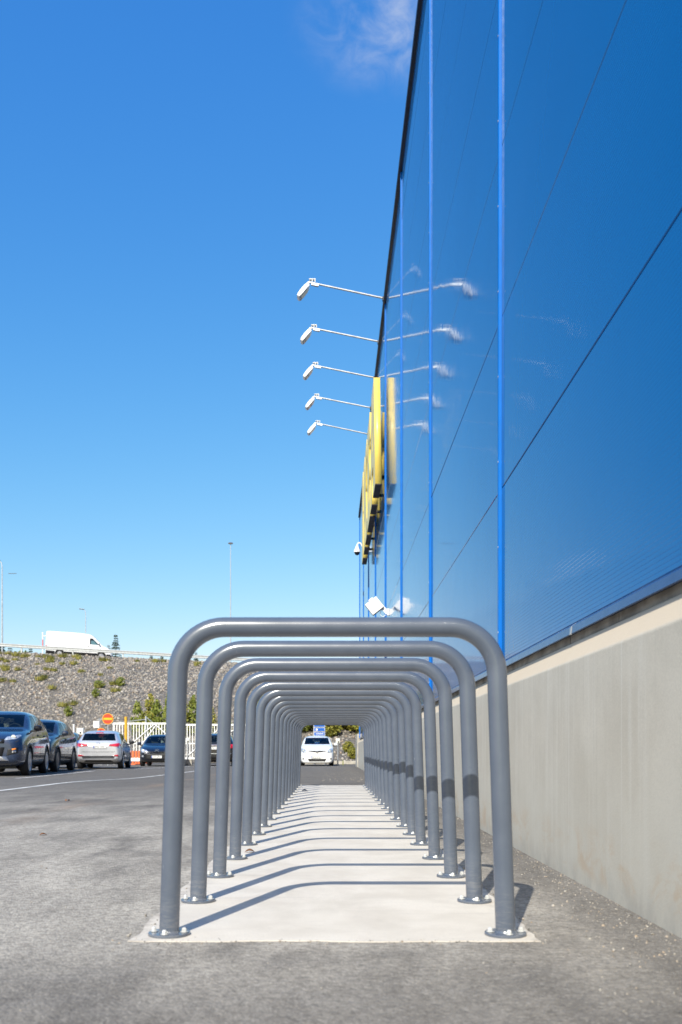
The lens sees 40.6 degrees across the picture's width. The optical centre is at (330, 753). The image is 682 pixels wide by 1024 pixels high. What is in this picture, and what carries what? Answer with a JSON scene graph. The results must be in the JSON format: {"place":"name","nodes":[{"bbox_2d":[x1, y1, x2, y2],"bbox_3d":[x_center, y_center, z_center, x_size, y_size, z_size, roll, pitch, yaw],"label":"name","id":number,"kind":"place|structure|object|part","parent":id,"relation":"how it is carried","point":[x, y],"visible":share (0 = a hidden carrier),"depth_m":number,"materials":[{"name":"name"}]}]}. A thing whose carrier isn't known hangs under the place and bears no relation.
{"place":"outdoors","nodes":[
{"label":"outdoors","id":0,"kind":"place"},
{"bbox_2d":[77,728,83,734],"bbox_3d":[-11.150,-0.260,41.000,0.300,1.720,0.220,0,0,0],"label":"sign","id":1,"kind":"object","parent":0,"point":[80,731],"visible":0.35,"depth_m":40.92,"materials":[{"name":"metal"}]},
{"bbox_2d":[0,653,358,762],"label":"embankment","id":2,"kind":"structure","parent":0,"point":[129,713],"depth_m":71.27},
{"bbox_2d":[1,665,10,670],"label":"grass tuft","id":3,"kind":"object","parent":2,"relation":"on","point":[5,669],"visible":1,"depth_m":76.34,"materials":[{"name":"green plant"}]},
{"bbox_2d":[34,675,44,679],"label":"grass tuft","id":4,"kind":"object","parent":2,"relation":"on","point":[39,678],"visible":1,"depth_m":74.32,"materials":[{"name":"green plant"}]},
{"bbox_2d":[44,658,54,662],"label":"grass tuft","id":5,"kind":"object","parent":2,"relation":"on","point":[48,660],"visible":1,"depth_m":79.58,"materials":[{"name":"green plant"}]},
{"bbox_2d":[47,684,55,688],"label":"grass tuft","id":6,"kind":"object","parent":2,"relation":"on","point":[51,687],"visible":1,"depth_m":72.72,"materials":[{"name":"green plant"}]},
{"bbox_2d":[57,701,68,706],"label":"grass tuft","id":7,"kind":"object","parent":2,"relation":"on","point":[62,704],"visible":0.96,"depth_m":69.53,"materials":[{"name":"green plant"}]},
{"bbox_2d":[64,706,72,715],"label":"seedling","id":8,"kind":"object","parent":2,"relation":"on","point":[68,711],"visible":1,"depth_m":67.65,"materials":[{"name":"green plant"}]},
{"bbox_2d":[68,699,79,704],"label":"grass tuft","id":9,"kind":"object","parent":2,"relation":"on","point":[72,702],"visible":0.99,"depth_m":69.48,"materials":[{"name":"green plant"}]},
{"bbox_2d":[69,653,82,657],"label":"grass tuft","id":10,"kind":"object","parent":2,"relation":"on","point":[74,656],"visible":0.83,"depth_m":82.11,"materials":[{"name":"green plant"}]},
{"bbox_2d":[91,688,100,697],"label":"seedling","id":11,"kind":"object","parent":2,"relation":"on","point":[94,692],"visible":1,"depth_m":70.03,"materials":[{"name":"green plant"}]},
{"bbox_2d":[94,680,103,687],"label":"seedling","id":12,"kind":"object","parent":2,"relation":"on","point":[97,681],"visible":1,"depth_m":72.53,"materials":[{"name":"green plant"}]},
{"bbox_2d":[109,680,118,684],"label":"grass tuft","id":13,"kind":"object","parent":2,"relation":"on","point":[113,682],"visible":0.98,"depth_m":73.17,"materials":[{"name":"green plant"}]},
{"bbox_2d":[108,686,121,691],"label":"grass tuft","id":14,"kind":"object","parent":2,"relation":"on","point":[114,689],"visible":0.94,"depth_m":71.02,"materials":[{"name":"green plant"}]},
{"bbox_2d":[116,677,125,685],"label":"seedling","id":15,"kind":"object","parent":2,"relation":"on","point":[120,683],"visible":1,"depth_m":73.03,"materials":[{"name":"green plant"}]},
{"bbox_2d":[130,700,143,737],"bbox_3d":[-13.007,-2.075,61.934,1.075,2.958,1.110,0,0,-35],"label":"sapling","id":16,"kind":"object","parent":2,"relation":"on","point":[138,709],"visible":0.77,"depth_m":61.81,"materials":[{"name":"green plant"}]},
{"bbox_2d":[141,714,155,739],"bbox_3d":[-11.917,-1.433,60.300,1.145,2.334,0.993,0,0,43],"label":"sapling","id":17,"kind":"object","parent":2,"relation":"on","point":[149,717],"visible":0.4,"depth_m":60.21,"materials":[{"name":"green plant"}]},
{"bbox_2d":[141,693,156,728],"bbox_3d":[-12.187,-2.436,62.134,1.205,3.279,1.302,0,0,12],"label":"sapling","id":18,"kind":"object","parent":2,"relation":"on","point":[148,703],"visible":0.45,"depth_m":61.99,"materials":[{"name":"green plant"}]},
{"bbox_2d":[149,699,165,734],"bbox_3d":[-11.481,-2.028,60.937,1.301,3.134,1.236,0,0,-35],"label":"sapling","id":19,"kind":"object","parent":2,"relation":"on","point":[157,706],"visible":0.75,"depth_m":60.78,"materials":[{"name":"green plant"}]},
{"bbox_2d":[162,704,166,730],"bbox_3d":[-10.310,-2.435,60.628,1.692,3.570,1.434,0,0,-32],"label":"sapling","id":20,"kind":"object","parent":2,"relation":"on","point":[163,714],"visible":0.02,"depth_m":60.39,"materials":[{"name":"green plant"}]},
{"bbox_2d":[0,651,356,762],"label":"riprap","id":21,"kind":"object","parent":2,"relation":"on","point":[131,660],"visible":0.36,"depth_m":73.47,"materials":[{"name":"stone"}]},
{"bbox_2d":[186,704,190,736],"bbox_3d":[-9.684,-2.199,60.070,1.314,3.364,1.165,0,0,30],"label":"sapling","id":22,"kind":"object","parent":2,"relation":"on","point":[187,719],"visible":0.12,"depth_m":59.87,"materials":[{"name":"green plant"}]},
{"bbox_2d":[186,694,196,735],"bbox_3d":[-9.020,-2.325,60.347,1.301,3.063,1.344,0,0,-36],"label":"sapling","id":23,"kind":"object","parent":2,"relation":"on","point":[191,708],"visible":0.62,"depth_m":60.12,"materials":[{"name":"green plant"}]},
{"bbox_2d":[212,709,217,732],"bbox_3d":[-7.585,-1.654,58.135,1.188,2.662,1.095,0,0,-42],"label":"sapling","id":24,"kind":"object","parent":2,"relation":"on","point":[213,719],"visible":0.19,"depth_m":58.06,"materials":[{"name":"green plant"}]},
{"bbox_2d":[302,725,312,731],"bbox_3d":[-1.860,-1.955,57.968,1.686,1.945,2.024,0,0,-20],"label":"shrub","id":25,"kind":"object","parent":2,"relation":"on","point":[308,727],"visible":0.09,"depth_m":57.78,"materials":[{"name":"green plant"}]},
{"bbox_2d":[317,725,341,736],"bbox_3d":[-0.117,-1.678,56.713,1.702,2.195,1.647,0,0,1],"label":"shrub","id":26,"kind":"object","parent":2,"relation":"on","point":[333,730],"visible":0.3,"depth_m":56.45,"materials":[{"name":"green plant"}]},
{"bbox_2d":[342,741,353,751],"bbox_3d":[0.998,-0.308,53.487,0.769,0.961,0.713,0,0,-40],"label":"weed","id":27,"kind":"object","parent":2,"relation":"on","point":[346,745],"visible":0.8,"depth_m":53.34,"materials":[{"name":"green plant"}]},
{"bbox_2d":[347,747,355,758],"bbox_3d":[1.251,0.033,52.356,0.702,0.944,0.713,0,0,31],"label":"weed","id":28,"kind":"object","parent":2,"relation":"on","point":[351,753],"visible":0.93,"depth_m":52.20,"materials":[{"name":"green plant"}]},
{"bbox_2d":[346,725,358,733],"bbox_3d":[1.848,-1.848,57.039,2.025,2.322,1.791,0,0,10],"label":"shrub","id":29,"kind":"object","parent":2,"relation":"on","point":[352,727],"visible":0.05,"depth_m":56.80,"materials":[{"name":"green plant"}]},
{"bbox_2d":[0,0,417,662],"label":"sky","id":30,"kind":"structure","parent":0,"point":[174,174],"materials":[{"name":"blue"}]},
{"bbox_2d":[0,762,681,1023],"bbox_3d":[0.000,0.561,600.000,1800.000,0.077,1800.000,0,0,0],"label":"ground","id":31,"kind":"structure","parent":0,"point":[59,964],"depth_m":2.76,"materials":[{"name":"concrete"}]},
{"bbox_2d":[0,711,49,775],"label":"parked suv","id":32,"kind":"object","parent":31,"relation":"on","point":[24,743],"visible":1,"depth_m":24.97,"materials":[{"name":"blue paint"}]},
{"bbox_3d":[-9.538,-0.892,27.944,1.435,0.325,0.472,0,0,-8],"label":"rear window","id":33,"kind":"part","parent":32,"relation":"part of","materials":[{"name":"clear glass"}]},
{"bbox_2d":[0,719,76,771],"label":"parked suv","id":34,"kind":"object","parent":31,"relation":"on","point":[62,744],"visible":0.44,"depth_m":30.49,"materials":[{"name":"grey paint"}]},
{"bbox_2d":[32,732,86,767],"bbox_3d":[-11.020,-0.141,37.401,2.140,1.481,4.166,0,0,-4],"label":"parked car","id":35,"kind":"object","parent":31,"relation":"on","point":[77,736],"visible":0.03,"depth_m":37.58,"materials":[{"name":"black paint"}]},
{"bbox_2d":[93,718,99,764],"bbox_3d":[-12.030,-0.600,47.325,0.320,2.400,0.090,0,0,0],"label":"sign board","id":36,"kind":"object","parent":31,"relation":"on","point":[96,724],"visible":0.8,"depth_m":47.28,"materials":[{"name":"metal"}]},
{"bbox_2d":[77,730,133,768],"bbox_3d":[-8.980,-0.164,36.650,2.145,1.527,4.096,0,0,-6],"label":"parked car","id":37,"kind":"object","parent":31,"relation":"on","point":[102,747],"visible":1,"depth_m":34.85,"materials":[{"name":"silver metal"}]},
{"bbox_2d":[102,713,112,765],"bbox_3d":[-10.800,-0.664,44.629,0.535,2.528,0.080,0,0,0],"label":"no entry sign","id":38,"kind":"object","parent":31,"relation":"on","point":[107,718],"visible":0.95,"depth_m":44.59,"materials":[{"name":"metal"}]},
{"bbox_2d":[124,717,126,763],"bbox_3d":[-10.950,-0.675,49.200,0.170,2.550,0.162,0,0,0],"label":"marker pole","id":39,"kind":"object","parent":31,"relation":"on","point":[125,727],"visible":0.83,"depth_m":49.15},
{"bbox_2d":[102,716,154,737],"bbox_3d":[-10.820,-0.710,50.300,3.764,2.620,0.095,0,0,0],"label":"gate mast","id":40,"kind":"object","parent":31,"relation":"on","point":[146,718],"visible":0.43,"depth_m":50.27,"materials":[{"name":"metal"}]},
{"bbox_2d":[131,751,139,764],"bbox_3d":[-10.150,0.240,47.600,0.700,0.720,0.300,0,0,0],"label":"road barrier","id":41,"kind":"object","parent":31,"relation":"on","point":[135,759],"visible":0.74,"depth_m":47.54,"materials":[{"name":"orange plastic"}]},
{"bbox_2d":[113,723,165,757],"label":"white gate","id":42,"kind":"structure","parent":31,"relation":"on","point":[153,726],"depth_m":49.78,"materials":[{"name":"white metal"}]},
{"bbox_2d":[137,734,165,765],"bbox_3d":[-8.020,-0.146,43.601,2.080,1.491,3.926,0,0,-4],"label":"parked car","id":43,"kind":"object","parent":31,"relation":"on","point":[152,749],"visible":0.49,"depth_m":41.90,"materials":[{"name":"blue paint"}]},
{"bbox_2d":[185,738,192,764],"bbox_3d":[-7.150,-0.080,46.000,0.440,1.360,0.300,0,0,0],"label":"heater post","id":44,"kind":"object","parent":31,"relation":"on","point":[187,760],"visible":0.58,"depth_m":45.92,"materials":[{"name":"metal"}]},
{"bbox_2d":[185,724,244,758],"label":"white gate","id":45,"kind":"structure","parent":31,"relation":"on","point":[192,743],"depth_m":49.78,"materials":[{"name":"white metal"}]},
{"bbox_2d":[211,733,232,764],"bbox_3d":[-5.420,-0.175,44.599,2.180,1.550,4.366,0,0,-3],"label":"parked car","id":46,"kind":"object","parent":31,"relation":"on","point":[214,747],"visible":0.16,"depth_m":42.52,"materials":[{"name":"black paint"}]},
{"bbox_2d":[313,725,324,763],"bbox_3d":[-0.620,-0.700,49.227,0.640,2.600,0.105,0,0,0],"label":"information sign","id":47,"kind":"object","parent":31,"relation":"on","point":[318,731],"visible":0.46,"depth_m":49.18,"materials":[{"name":"metal"}]},
{"bbox_2d":[301,736,337,765],"bbox_3d":[-0.680,-0.128,44.751,1.984,1.456,3.937,0,0,-1],"label":"parked car","id":48,"kind":"object","parent":31,"relation":"on","point":[321,752],"visible":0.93,"depth_m":42.97,"materials":[{"name":"white paint"}]},
{"bbox_2d":[305,761,355,763],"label":"kerb","id":49,"kind":"structure","parent":31,"relation":"on","point":[346,762],"depth_m":49.42,"materials":[{"name":"concrete"}]},
{"bbox_2d":[127,785,540,941],"bbox_3d":[0.012,0.595,9.040,1.355,0.131,12.237,0,0,0],"label":"rack pad","id":50,"kind":"object","parent":31,"relation":"on","point":[336,863],"visible":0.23,"depth_m":4.03,"materials":[{"name":"concrete"}]},
{"bbox_2d":[298,724,365,785],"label":"bicycle rack","id":51,"kind":"object","parent":50,"relation":"on","point":[302,727],"visible":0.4,"depth_m":14.78,"materials":[{"name":"metal"}]},
{"bbox_2d":[281,712,383,804],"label":"bicycle rack","id":52,"kind":"object","parent":50,"relation":"on","point":[290,715],"visible":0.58,"depth_m":9.93,"materials":[{"name":"metal"}]},
{"bbox_2d":[288,716,376,797],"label":"bicycle rack","id":53,"kind":"object","parent":50,"relation":"on","point":[290,750],"visible":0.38,"depth_m":11.31,"materials":[{"name":"metal"}]},
{"bbox_2d":[290,718,374,794],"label":"bicycle rack","id":54,"kind":"object","parent":50,"relation":"on","point":[372,753],"visible":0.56,"depth_m":12.01,"materials":[{"name":"metal"}]},
{"bbox_2d":[293,720,371,792],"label":"bicycle rack","id":55,"kind":"object","parent":50,"relation":"on","point":[369,739],"visible":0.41,"depth_m":12.70,"materials":[{"name":"metal"}]},
{"bbox_2d":[295,722,369,789],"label":"bicycle rack","id":56,"kind":"object","parent":50,"relation":"on","point":[367,744],"visible":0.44,"depth_m":13.39,"materials":[{"name":"metal"}]},
{"bbox_2d":[297,723,367,787],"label":"bicycle rack","id":57,"kind":"object","parent":50,"relation":"on","point":[363,726],"visible":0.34,"depth_m":14.08,"materials":[{"name":"metal"}]},
{"bbox_2d":[277,709,388,809],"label":"bicycle rack","id":58,"kind":"object","parent":50,"relation":"on","point":[384,744],"visible":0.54,"depth_m":9.24,"materials":[{"name":"metal"}]},
{"bbox_2d":[285,714,380,800],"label":"bicycle rack","id":59,"kind":"object","parent":50,"relation":"on","point":[373,718],"visible":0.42,"depth_m":10.62,"materials":[{"name":"metal"}]},
{"bbox_2d":[252,691,414,835],"bbox_3d":[0.023,0.056,6.530,1.243,1.044,0.137,0,0,0],"label":"bicycle rack","id":60,"kind":"object","parent":50,"relation":"on","point":[268,697],"visible":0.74,"depth_m":6.50,"materials":[{"name":"metal"}]},
{"bbox_2d":[273,705,393,814],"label":"bicycle rack","id":61,"kind":"object","parent":50,"relation":"on","point":[383,710],"visible":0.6,"depth_m":8.54,"materials":[{"name":"metal"}]},
{"bbox_2d":[261,696,406,826],"bbox_3d":[0.025,0.052,7.190,1.243,1.044,0.137,0,0,0],"label":"bicycle rack","id":62,"kind":"object","parent":50,"relation":"on","point":[393,702],"visible":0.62,"depth_m":7.16,"materials":[{"name":"metal"}]},
{"bbox_2d":[241,682,427,845],"bbox_3d":[0.018,0.059,5.850,1.243,1.044,0.137,0,0,0],"label":"bicycle rack","id":63,"kind":"object","parent":50,"relation":"on","point":[262,689],"visible":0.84,"depth_m":5.82,"materials":[{"name":"metal"}]},
{"bbox_2d":[268,701,400,819],"bbox_3d":[0.021,0.048,7.880,1.243,1.044,0.137,0,0,0],"label":"bicycle rack","id":64,"kind":"object","parent":50,"relation":"on","point":[389,707],"visible":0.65,"depth_m":7.85,"materials":[{"name":"metal"}]},
{"bbox_2d":[227,672,443,859],"bbox_3d":[0.021,0.064,5.110,1.243,1.044,0.137,0,0,0],"label":"bicycle rack","id":65,"kind":"object","parent":50,"relation":"on","point":[252,681],"visible":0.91,"depth_m":5.08,"materials":[{"name":"metal"}]},
{"bbox_2d":[207,658,464,878],"bbox_3d":[0.020,0.068,4.400,1.243,1.044,0.137,0,0,0],"label":"bicycle rack","id":66,"kind":"object","parent":50,"relation":"on","point":[435,674],"visible":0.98,"depth_m":4.37,"materials":[{"name":"metal"}]},
{"bbox_2d":[181,641,491,903],"bbox_3d":[0.021,0.072,3.690,1.243,1.044,0.137,0,0,0],"label":"bicycle rack","id":67,"kind":"object","parent":50,"relation":"on","point":[221,656],"visible":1,"depth_m":3.66,"materials":[{"name":"metal"}]},
{"bbox_2d":[148,617,526,938],"bbox_3d":[0.021,0.075,3.030,1.243,1.044,0.137,0,0,0],"label":"bicycle rack","id":68,"kind":"object","parent":50,"relation":"on","point":[479,638],"visible":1,"depth_m":3.00,"materials":[{"name":"metal"}]},
{"bbox_2d":[336,738,339,764],"bbox_3d":[0.340,-0.065,45.600,0.220,1.330,0.220,0,0,0],"label":"heater post","id":69,"kind":"object","parent":31,"relation":"on","point":[337,740],"visible":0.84,"depth_m":45.52,"materials":[{"name":"metal"}]},
{"bbox_2d":[5,771,681,1023],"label":"grit","id":70,"kind":"object","parent":31,"relation":"on","point":[594,907],"visible":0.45,"depth_m":3.11,"materials":[{"name":"grey gravel"}]},
{"bbox_2d":[358,0,681,937],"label":"store building","id":71,"kind":"structure","parent":31,"relation":"on","point":[528,374],"depth_m":4.95,"materials":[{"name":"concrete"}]},
{"bbox_2d":[307,420,366,435],"bbox_3d":[0.261,-10.150,28.805,2.007,0.451,0.270,0,0,-1],"label":"sign floodlight","id":72,"kind":"object","parent":71,"relation":"attached to","point":[311,429],"visible":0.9,"depth_m":28.78,"materials":[{"name":"metal"}]},
{"bbox_2d":[305,394,370,409],"bbox_3d":[0.261,-10.150,26.647,2.006,0.451,0.270,0,0,1],"label":"sign floodlight","id":73,"kind":"object","parent":71,"relation":"attached to","point":[311,401],"visible":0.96,"depth_m":26.62,"materials":[{"name":"metal"}]},
{"bbox_2d":[303,362,373,379],"bbox_3d":[0.261,-10.150,24.500,2.007,0.451,0.270,0,0,0],"label":"sign floodlight","id":74,"kind":"object","parent":71,"relation":"attached to","point":[307,373],"visible":0.93,"depth_m":24.48,"materials":[{"name":"metal"}]},
{"bbox_2d":[300,324,377,344],"bbox_3d":[0.261,-10.150,22.350,2.007,0.451,0.270,0,0,0],"label":"sign floodlight","id":75,"kind":"object","parent":71,"relation":"attached to","point":[306,335],"visible":0.96,"depth_m":22.33,"materials":[{"name":"metal"}]},
{"bbox_2d":[297,278,382,301],"bbox_3d":[0.261,-10.150,20.205,2.006,0.451,0.270,0,0,-1],"label":"sign floodlight","id":76,"kind":"object","parent":71,"relation":"attached to","point":[303,291],"visible":0.91,"depth_m":20.18,"materials":[{"name":"metal"}]},
{"bbox_2d":[354,542,361,554],"bbox_3d":[1.030,-7.677,34.600,0.349,0.499,0.247,0,0,0],"label":"dome camera","id":77,"kind":"object","parent":71,"relation":"attached to","point":[356,550],"visible":1,"depth_m":34.54,"materials":[{"name":"white plastic"}]},
{"bbox_2d":[362,378,383,564],"bbox_3d":[1.083,-7.194,24.491,0.232,2.611,8.581,0,0,0],"label":"facade sign","id":78,"kind":"object","parent":71,"relation":"attached to","point":[372,477],"visible":0.99,"depth_m":22.00,"materials":[{"name":"yellow plastic"}]},
{"bbox_2d":[365,597,388,616],"bbox_3d":[0.951,-3.036,19.100,0.491,0.412,0.120,0,0,0],"label":"wall floodlight","id":79,"kind":"object","parent":71,"relation":"attached to","point":[374,605],"depth_m":19.04,"materials":[{"name":"white plastic"}]},
{"bbox_2d":[356,734,359,766],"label":"concrete wall","id":80,"kind":"structure","parent":0,"point":[357,738],"depth_m":38.75,"materials":[{"name":"beige concrete"}]},
{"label":"plateau","id":81,"kind":"structure","parent":0,"visible":0},
{"bbox_2d":[0,561,16,651],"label":"street lamp","id":82,"kind":"object","parent":81,"relation":"on","point":[2,608],"visible":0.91,"depth_m":88.95,"materials":[{"name":"metal"}]},
{"bbox_2d":[110,635,120,656],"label":"conifer","id":83,"kind":"object","parent":81,"relation":"on","point":[115,645],"visible":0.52,"depth_m":94.94,"materials":[{"name":"green plant"}]},
{"bbox_2d":[0,643,251,660],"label":"guard rail","id":84,"kind":"object","parent":81,"relation":"on","point":[72,649],"visible":0.4,"depth_m":84.39,"materials":[{"name":"metal"}]},
{"bbox_2d":[228,542,232,661],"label":"mast light","id":85,"kind":"object","parent":81,"relation":"on","point":[230,543],"visible":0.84,"depth_m":140.44,"materials":[{"name":"metal"}]},
{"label":"road","id":86,"kind":"structure","parent":0,"visible":0},
{"bbox_2d":[45,631,112,656],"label":"delivery van","id":87,"kind":"object","parent":86,"relation":"on","point":[67,639],"visible":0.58,"depth_m":85.99,"materials":[{"name":"white paint"}]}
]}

